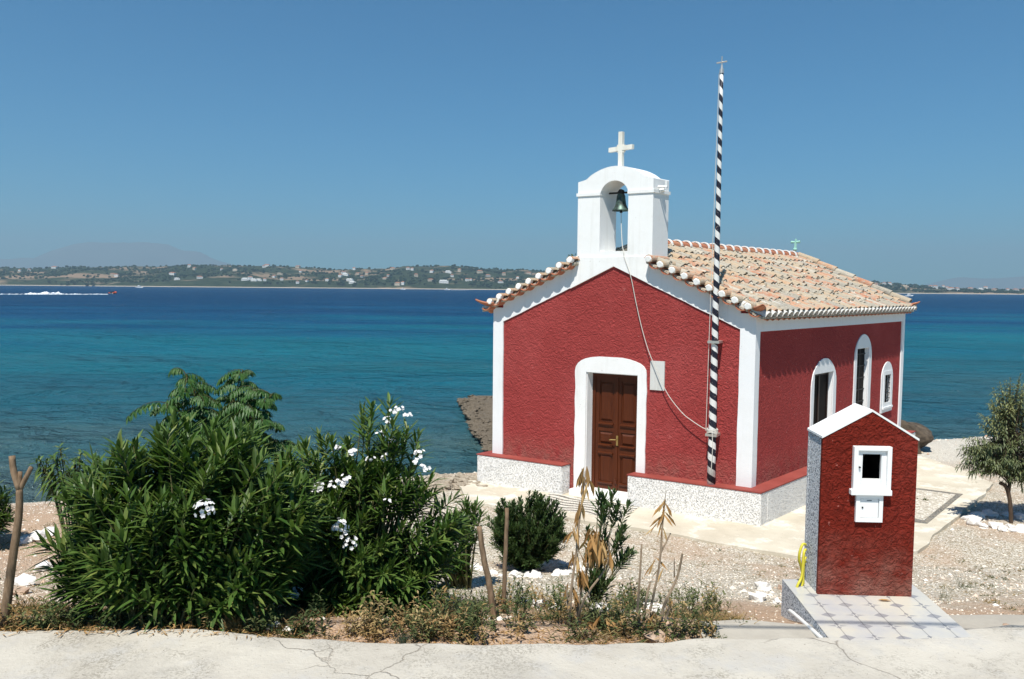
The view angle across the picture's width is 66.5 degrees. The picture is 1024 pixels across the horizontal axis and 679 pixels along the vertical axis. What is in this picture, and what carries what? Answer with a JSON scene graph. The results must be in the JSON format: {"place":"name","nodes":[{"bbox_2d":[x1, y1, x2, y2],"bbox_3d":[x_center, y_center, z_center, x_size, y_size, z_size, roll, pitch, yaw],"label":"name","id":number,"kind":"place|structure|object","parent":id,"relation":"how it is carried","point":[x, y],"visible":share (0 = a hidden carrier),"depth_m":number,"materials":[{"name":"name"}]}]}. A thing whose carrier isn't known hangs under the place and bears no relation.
{"place":"outdoors","nodes":[
{"label":"outdoors","id":0,"kind":"place"},
{"bbox_2d":[0,258,32,266],"bbox_3d":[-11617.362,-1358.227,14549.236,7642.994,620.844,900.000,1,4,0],"label":"mountain","id":1,"kind":"structure","parent":0,"point":[4,262],"depth_m":14390.61,"materials":[{"name":"blue"}]},
{"bbox_2d":[3,242,232,268],"bbox_3d":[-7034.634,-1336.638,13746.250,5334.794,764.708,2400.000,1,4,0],"label":"mountain","id":2,"kind":"structure","parent":0,"point":[96,254],"depth_m":13092.87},
{"bbox_2d":[0,285,1023,502],"bbox_3d":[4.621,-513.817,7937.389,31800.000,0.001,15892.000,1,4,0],"label":"sea","id":3,"kind":"structure","parent":0,"point":[82,367],"depth_m":47.92,"materials":[{"name":"blue liquid"}]},
{"bbox_2d":[27,291,63,293],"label":"wake","id":4,"kind":"object","parent":3,"relation":"on","point":[46,292],"visible":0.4,"depth_m":351.07,"materials":[{"name":"liquid"}]},
{"bbox_2d":[457,394,492,451],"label":"stone jetty","id":5,"kind":"object","parent":3,"relation":"in","point":[478,411],"visible":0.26,"depth_m":25.30,"materials":[{"name":"brown stone"}]},
{"bbox_2d":[0,625,1023,678],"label":"road","id":6,"kind":"structure","parent":0,"point":[990,653],"depth_m":4.49,"materials":[{"name":"concrete"}]},
{"bbox_2d":[0,435,1023,644],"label":"ground","id":7,"kind":"structure","parent":0,"point":[996,551],"depth_m":9.19,"materials":[{"name":"beige gravel"}]},
{"bbox_2d":[0,473,24,534],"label":"oleander bush","id":8,"kind":"object","parent":7,"relation":"on","point":[5,515],"visible":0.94,"depth_m":10.09,"materials":[{"name":"green plant"}]},
{"bbox_2d":[0,455,33,629],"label":"forked branch","id":9,"kind":"object","parent":7,"relation":"on","point":[19,482],"visible":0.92,"depth_m":4.94,"materials":[{"name":"brown plant"}]},
{"bbox_2d":[13,586,29,595],"bbox_3d":[-4.378,2.256,6.938,0.172,0.107,0.170,3,4,30],"label":"rock","id":10,"kind":"object","parent":7,"relation":"on","point":[23,589],"visible":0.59,"depth_m":6.92,"materials":[{"name":"beige stone"}]},
{"bbox_2d":[14,573,35,585],"bbox_3d":[-5.022,2.505,8.040,0.251,0.154,0.196,3,4,30],"label":"rock","id":11,"kind":"object","parent":7,"relation":"on","point":[23,579],"visible":0.7,"depth_m":8.00,"materials":[{"name":"white stone"}]},
{"bbox_2d":[19,534,32,543],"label":"rock","id":12,"kind":"object","parent":7,"relation":"on","point":[24,538],"visible":0.81,"depth_m":10.27,"materials":[{"name":"white stone"}]},
{"bbox_2d":[29,530,46,541],"bbox_3d":[-6.303,2.638,10.386,0.255,0.185,0.229,0,4,-5],"label":"rock","id":13,"kind":"object","parent":7,"relation":"on","point":[33,535],"visible":0.61,"depth_m":10.33,"materials":[{"name":"white stone"}]},
{"bbox_2d":[33,560,52,571],"bbox_3d":[-5.329,2.596,8.904,0.211,0.154,0.237,-1,4,-23],"label":"rock","id":14,"kind":"object","parent":7,"relation":"on","point":[44,563],"visible":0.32,"depth_m":8.84,"materials":[{"name":"white stone"}]},
{"bbox_2d":[42,526,53,535],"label":"rock","id":15,"kind":"object","parent":7,"relation":"on","point":[51,529],"visible":0.34,"depth_m":10.56,"materials":[{"name":"white stone"}]},
{"bbox_2d":[27,442,88,536],"bbox_3d":[-3.823,1.550,6.626,0.635,1.299,0.403,2,4,19],"label":"drooping sapling","id":16,"kind":"object","parent":7,"relation":"on","point":[52,490],"visible":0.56,"depth_m":6.56,"materials":[{"name":"green plant"}]},
{"bbox_2d":[23,407,336,633],"bbox_3d":[-2.193,1.205,5.263,2.050,1.462,1.285,0,4,-3],"label":"oleander bush","id":17,"kind":"object","parent":7,"relation":"on","point":[179,529],"visible":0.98,"depth_m":5.03,"materials":[{"name":"green plant"}]},
{"bbox_2d":[126,367,310,474],"bbox_3d":[-2.465,1.240,6.814,1.423,2.021,0.892,1,4,0],"label":"pinnate tree","id":18,"kind":"object","parent":7,"relation":"on","point":[245,404],"visible":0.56,"depth_m":6.63,"materials":[{"name":"green plant"}]},
{"bbox_2d":[215,611,248,632],"bbox_3d":[-1.760,1.778,4.944,0.288,0.143,0.250,2,4,18],"label":"dry bush","id":19,"kind":"object","parent":7,"relation":"on","point":[231,626],"visible":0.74,"depth_m":4.92,"materials":[{"name":"green plant"}]},
{"bbox_2d":[266,621,280,630],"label":"stone","id":20,"kind":"object","parent":7,"relation":"on","point":[273,625],"visible":0.43,"depth_m":4.96,"materials":[{"name":"grey stone"}]},
{"bbox_2d":[286,616,319,633],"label":"dry bush","id":21,"kind":"object","parent":7,"relation":"on","point":[307,629],"visible":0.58,"depth_m":4.95,"materials":[{"name":"green plant"}]},
{"bbox_2d":[0,606,683,644],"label":"leaf litter","id":22,"kind":"object","parent":7,"relation":"on","point":[173,627],"visible":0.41,"depth_m":4.85,"materials":[{"name":"brown plant"}]},
{"bbox_2d":[250,392,477,616],"bbox_3d":[-1.277,1.301,5.903,1.973,1.733,1.491,3,4,30],"label":"oleander bush","id":23,"kind":"object","parent":7,"relation":"on","point":[364,551],"visible":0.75,"depth_m":5.82,"materials":[{"name":"green plant"}]},
{"bbox_2d":[393,630,413,643],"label":"grass tuft","id":24,"kind":"object","parent":7,"relation":"on","point":[402,641],"visible":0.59,"depth_m":4.72,"materials":[{"name":"green plant"}]},
{"bbox_2d":[426,472,487,491],"bbox_3d":[-1.004,2.504,13.521,1.188,0.321,0.996,-1,4,-15],"label":"shore rock","id":25,"kind":"object","parent":7,"relation":"on","point":[456,481],"visible":0.73,"depth_m":13.41,"materials":[{"name":"beige stone"}]},
{"bbox_2d":[428,493,489,589],"bbox_3d":[-0.562,2.048,7.813,0.549,0.998,0.762,6,7,56],"label":"oleander bush","id":26,"kind":"object","parent":7,"relation":"on","point":[463,575],"visible":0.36,"depth_m":7.80,"materials":[{"name":"green plant"}]},
{"bbox_2d":[474,565,482,570],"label":"painted stone","id":27,"kind":"object","parent":7,"relation":"on","point":[478,568],"visible":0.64,"depth_m":8.97,"materials":[{"name":"white stone"}]},
{"bbox_2d":[476,526,496,619],"bbox_3d":[-0.173,1.668,5.479,0.166,0.718,0.050,2,4,21],"label":"stake","id":28,"kind":"object","parent":7,"relation":"on","point":[489,585],"visible":0.86,"depth_m":5.46,"materials":[{"name":"brown wood"}]},
{"bbox_2d":[501,508,508,610],"bbox_3d":[-0.051,1.653,5.736,0.036,0.830,0.087,2,4,25],"label":"stake","id":29,"kind":"object","parent":7,"relation":"on","point":[504,571],"visible":0.77,"depth_m":5.72,"materials":[{"name":"brown wood"}]},
{"bbox_2d":[0,522,1023,644],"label":"ground weeds","id":30,"kind":"object","parent":7,"relation":"on","point":[474,617],"visible":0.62,"depth_m":5.00,"materials":[{"name":"green plant"}]},
{"bbox_2d":[508,570,522,577],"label":"painted stone","id":31,"kind":"object","parent":7,"relation":"on","point":[514,573],"visible":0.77,"depth_m":8.61,"materials":[{"name":"white stone"}]},
{"bbox_2d":[484,489,572,570],"bbox_3d":[0.175,2.226,9.165,0.980,0.976,0.949,3,4,30],"label":"round shrub","id":32,"kind":"object","parent":7,"relation":"on","point":[536,534],"visible":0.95,"depth_m":9.03,"materials":[{"name":"green plant"}]},
{"bbox_2d":[525,570,542,577],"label":"painted stone","id":33,"kind":"object","parent":7,"relation":"on","point":[533,573],"visible":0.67,"depth_m":8.60,"materials":[{"name":"white stone"}]},
{"bbox_2d":[551,568,562,575],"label":"painted stone","id":34,"kind":"object","parent":7,"relation":"on","point":[557,572],"visible":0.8,"depth_m":8.69,"materials":[{"name":"white stone"}]},
{"bbox_2d":[558,560,567,566],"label":"painted stone","id":35,"kind":"object","parent":7,"relation":"on","point":[562,563],"visible":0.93,"depth_m":9.45,"materials":[{"name":"white stone"}]},
{"bbox_2d":[562,569,568,574],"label":"painted stone","id":36,"kind":"object","parent":7,"relation":"on","point":[565,572],"visible":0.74,"depth_m":8.71,"materials":[{"name":"white stone"}]},
{"bbox_2d":[536,493,638,518],"bbox_3d":[1.101,2.585,12.097,1.542,0.030,0.801,3,4,30],"label":"pebble mosaic","id":37,"kind":"object","parent":7,"relation":"on","point":[569,503],"visible":0.48,"depth_m":12.13},
{"bbox_2d":[563,466,621,634],"bbox_3d":[0.511,1.371,4.999,0.317,1.126,0.326,0,4,-12],"label":"withered plant","id":38,"kind":"object","parent":7,"relation":"on","point":[596,547],"visible":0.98,"depth_m":5.02,"materials":[{"name":"brown plant"}]},
{"bbox_2d":[596,619,607,629],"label":"weed","id":39,"kind":"object","parent":7,"relation":"on","point":[598,626],"visible":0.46,"depth_m":5.01,"materials":[{"name":"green plant"}]},
{"bbox_2d":[581,486,638,603],"bbox_3d":[0.745,1.623,6.126,0.517,0.949,0.302,-1,4,-27],"label":"upright shrub","id":40,"kind":"object","parent":7,"relation":"on","point":[621,561],"visible":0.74,"depth_m":6.11,"materials":[{"name":"green plant"}]},
{"bbox_2d":[644,629,665,642],"bbox_3d":[0.885,1.869,4.863,0.136,0.102,0.174,2,4,17],"label":"stone","id":41,"kind":"object","parent":7,"relation":"on","point":[650,637],"visible":0.66,"depth_m":4.83,"materials":[{"name":"beige stone"}]},
{"bbox_2d":[636,493,683,633],"bbox_3d":[0.920,1.434,4.972,0.296,0.956,0.171,-1,4,-22],"label":"plant","id":42,"kind":"object","parent":7,"relation":"on","point":[660,519],"visible":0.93,"depth_m":4.95,"materials":[{"name":"brown plant"}]},
{"bbox_2d":[475,131,919,525],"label":"chapel","id":43,"kind":"structure","parent":7,"relation":"on","point":[808,341],"depth_m":12.45,"materials":[{"name":"red paint"}]},
{"bbox_2d":[591,373,637,491],"bbox_3d":[1.689,1.503,12.578,0.876,1.918,0.135,3,4,30],"label":"door","id":44,"kind":"structure","parent":43,"relation":"in","point":[614,402],"depth_m":12.61,"materials":[{"name":"brown wood"}]},
{"bbox_2d":[609,189,627,212],"bbox_3d":[1.744,-2.201,12.396,0.280,0.377,0.447,-2,4,-31],"label":"bell","id":45,"kind":"object","parent":43,"relation":"hanging from","point":[620,206],"visible":0.97,"depth_m":12.36,"materials":[{"name":"green metal"}]},
{"bbox_2d":[621,218,706,429],"bbox_3d":[2.265,-0.324,11.884,1.690,3.297,0.226,4,5,43],"label":"bell rope","id":46,"kind":"object","parent":45,"relation":"hanging from","point":[642,329],"visible":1,"depth_m":12.05,"materials":[{"name":"fabric"}]},
{"bbox_2d":[705,56,726,484],"bbox_3d":[2.978,-0.954,11.377,0.180,6.200,0.216,3,4,30],"label":"flagpole","id":47,"kind":"object","parent":43,"relation":"on","point":[712,433],"visible":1,"depth_m":11.36,"materials":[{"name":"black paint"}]},
{"bbox_2d":[810,358,835,425],"bbox_3d":[5.199,1.181,13.213,0.142,1.745,1.050,4,5,43],"label":"window","id":48,"kind":"structure","parent":43,"relation":"in","point":[823,394],"depth_m":13.28,"materials":[{"name":"white glass"}]},
{"bbox_2d":[852,334,871,407],"bbox_3d":[6.435,0.766,14.464,0.113,1.739,0.871,4,5,43],"label":"window","id":49,"kind":"structure","parent":43,"relation":"in","point":[862,356],"depth_m":14.56,"materials":[{"name":"white glass"}]},
{"bbox_2d":[880,361,892,413],"bbox_3d":[7.390,0.933,15.431,0.107,1.002,0.664,4,5,43],"label":"window","id":50,"kind":"structure","parent":43,"relation":"in","point":[886,405],"depth_m":15.42,"materials":[{"name":"white glass"}]},
{"bbox_2d":[748,591,766,601],"bbox_3d":[2.228,2.361,7.103,0.168,0.146,0.160,3,4,30],"label":"rock","id":51,"kind":"object","parent":7,"relation":"on","point":[758,596],"visible":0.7,"depth_m":7.06,"materials":[{"name":"white stone"}]},
{"bbox_2d":[699,620,816,638],"bbox_3d":[1.615,1.914,4.778,0.850,0.080,0.751,1,4,2],"label":"gutter strip","id":52,"kind":"object","parent":7,"relation":"on","point":[731,629],"visible":0.3,"depth_m":4.99,"materials":[{"name":"beige concrete"}]},
{"bbox_2d":[754,581,770,590],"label":"rock","id":53,"kind":"object","parent":7,"relation":"on","point":[762,586],"visible":0.79,"depth_m":7.87,"materials":[{"name":"white stone"}]},
{"bbox_2d":[772,598,780,603],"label":"rock","id":54,"kind":"object","parent":7,"relation":"on","point":[776,601],"visible":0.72,"depth_m":6.81,"materials":[{"name":"white stone"}]},
{"bbox_2d":[788,609,823,637],"bbox_3d":[1.923,1.869,5.055,0.027,0.102,0.742,1,4,0],"label":"water pipe","id":55,"kind":"object","parent":7,"relation":"on","point":[803,621],"visible":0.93,"depth_m":5.11,"materials":[{"name":"white plastic"}]},
{"bbox_2d":[781,579,971,640],"bbox_3d":[2.412,1.991,5.185,0.920,0.400,1.098,1,4,2],"label":"tiled step","id":56,"kind":"object","parent":7,"relation":"on","point":[918,614],"visible":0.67,"depth_m":5.12,"materials":[{"name":"tile"}]},
{"bbox_2d":[796,543,806,587],"bbox_3d":[2.071,1.734,5.602,0.061,0.551,0.139,3,4,30],"label":"garden hose","id":57,"kind":"object","parent":56,"relation":"on","point":[801,580],"visible":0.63,"depth_m":5.58,"materials":[{"name":"yellow rubber"}]},
{"bbox_2d":[804,403,918,596],"bbox_3d":[2.455,1.129,5.505,0.652,1.320,0.351,1,4,3],"label":"roadside shrine","id":58,"kind":"object","parent":56,"relation":"on","point":[860,496],"visible":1,"depth_m":5.38,"materials":[{"name":"red paint"}]},
{"bbox_2d":[849,445,892,495],"bbox_3d":[2.456,0.896,5.343,0.274,0.335,0.057,1,4,3],"label":"niche window","id":59,"kind":"structure","parent":58,"relation":"in","point":[871,465],"depth_m":5.34,"materials":[{"name":"white paint"}]},
{"bbox_2d":[901,420,933,453],"bbox_3d":[8.491,2.210,16.885,1.115,0.981,0.884,3,4,30],"label":"boulder","id":60,"kind":"object","parent":7,"relation":"on","point":[923,434],"visible":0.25,"depth_m":16.66,"materials":[{"name":"brown stone"}]},
{"bbox_2d":[937,587,951,604],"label":"weed","id":61,"kind":"object","parent":7,"relation":"on","point":[944,596],"visible":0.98,"depth_m":6.92,"materials":[{"name":"beige plant"}]},
{"bbox_2d":[961,515,981,520],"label":"painted stone","id":62,"kind":"object","parent":7,"relation":"on","point":[973,516],"visible":0.56,"depth_m":11.66,"materials":[{"name":"white stone"}]},
{"bbox_2d":[966,517,981,525],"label":"painted stone","id":63,"kind":"object","parent":7,"relation":"on","point":[972,521],"visible":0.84,"depth_m":11.39,"materials":[{"name":"white stone"}]},
{"bbox_2d":[971,511,985,517],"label":"painted stone","id":64,"kind":"object","parent":7,"relation":"on","point":[982,514],"visible":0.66,"depth_m":11.87,"materials":[{"name":"white stone"}]},
{"bbox_2d":[978,523,988,528],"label":"painted stone","id":65,"kind":"object","parent":7,"relation":"on","point":[983,525],"visible":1,"depth_m":11.24,"materials":[{"name":"white stone"}]},
{"bbox_2d":[949,614,1023,629],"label":"gutter strip","id":66,"kind":"object","parent":7,"relation":"on","point":[965,622],"visible":0.22,"depth_m":5.17,"materials":[{"name":"beige concrete"}]},
{"bbox_2d":[955,373,1023,523],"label":"willow leaved tree","id":67,"kind":"object","parent":7,"relation":"on","point":[1002,455],"visible":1,"depth_m":11.41,"materials":[{"name":"green plant"}]},
{"bbox_2d":[982,509,998,515],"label":"painted stone","id":68,"kind":"object","parent":7,"relation":"on","point":[987,512],"visible":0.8,"depth_m":11.98,"materials":[{"name":"white stone"}]},
{"bbox_2d":[988,522,1003,528],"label":"painted stone","id":69,"kind":"object","parent":7,"relation":"on","point":[993,525],"visible":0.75,"depth_m":11.24,"materials":[{"name":"white stone"}]},
{"bbox_2d":[997,525,1007,531],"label":"painted stone","id":70,"kind":"object","parent":7,"relation":"on","point":[1002,528],"visible":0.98,"depth_m":11.10,"materials":[{"name":"white stone"}]},
{"bbox_2d":[1004,523,1017,531],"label":"painted stone","id":71,"kind":"object","parent":7,"relation":"on","point":[1012,528],"visible":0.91,"depth_m":11.08,"materials":[{"name":"white stone"}]},
{"bbox_2d":[1014,513,1023,519],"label":"painted stone","id":72,"kind":"object","parent":7,"relation":"on","point":[1019,516],"visible":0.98,"depth_m":11.82,"materials":[{"name":"white stone"}]},
{"bbox_2d":[1016,524,1023,532],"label":"painted stone","id":73,"kind":"object","parent":7,"relation":"on","point":[1020,528],"visible":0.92,"depth_m":11.05,"materials":[{"name":"white stone"}]},
{"bbox_2d":[0,266,1023,294],"bbox_3d":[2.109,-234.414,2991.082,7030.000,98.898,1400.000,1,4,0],"label":"hills","id":74,"kind":"structure","parent":0,"point":[218,280],"depth_m":2528.06,"materials":[{"name":"green plant"}]},
{"bbox_2d":[0,264,1023,293],"bbox_3d":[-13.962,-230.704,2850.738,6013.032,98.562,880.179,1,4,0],"label":"woodland","id":75,"kind":"object","parent":74,"relation":"on","point":[376,277],"visible":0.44,"depth_m":2643.03,"materials":[{"name":"green plant"}]},
{"bbox_2d":[0,0,1023,285],"label":"sky","id":76,"kind":"structure","parent":0,"point":[885,138],"materials":[{"name":"blue"}]},
{"bbox_2d":[459,456,992,559],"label":"path","id":77,"kind":"structure","parent":0,"point":[783,536],"depth_m":11.38,"materials":[{"name":"beige concrete"}]},
{"bbox_2d":[915,488,962,523],"bbox_3d":[6.334,2.615,12.386,1.395,0.030,2.315,3,4,30],"label":"pebble border","id":78,"kind":"object","parent":77,"relation":"on","point":[941,509],"visible":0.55,"depth_m":12.23,"materials":[{"name":"grey stone"}]},
{"bbox_2d":[915,490,955,519],"bbox_3d":[6.340,2.608,12.405,1.199,0.030,1.991,3,4,30],"label":"pebble panel","id":79,"kind":"object","parent":78,"relation":"on","point":[924,509],"visible":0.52,"depth_m":12.44,"materials":[{"name":"white gravel"}]},
{"bbox_2d":[926,276,1023,288],"bbox_3d":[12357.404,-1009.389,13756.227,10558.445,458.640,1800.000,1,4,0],"label":"mountain","id":80,"kind":"structure","parent":0,"point":[999,283],"depth_m":13295.73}
]}

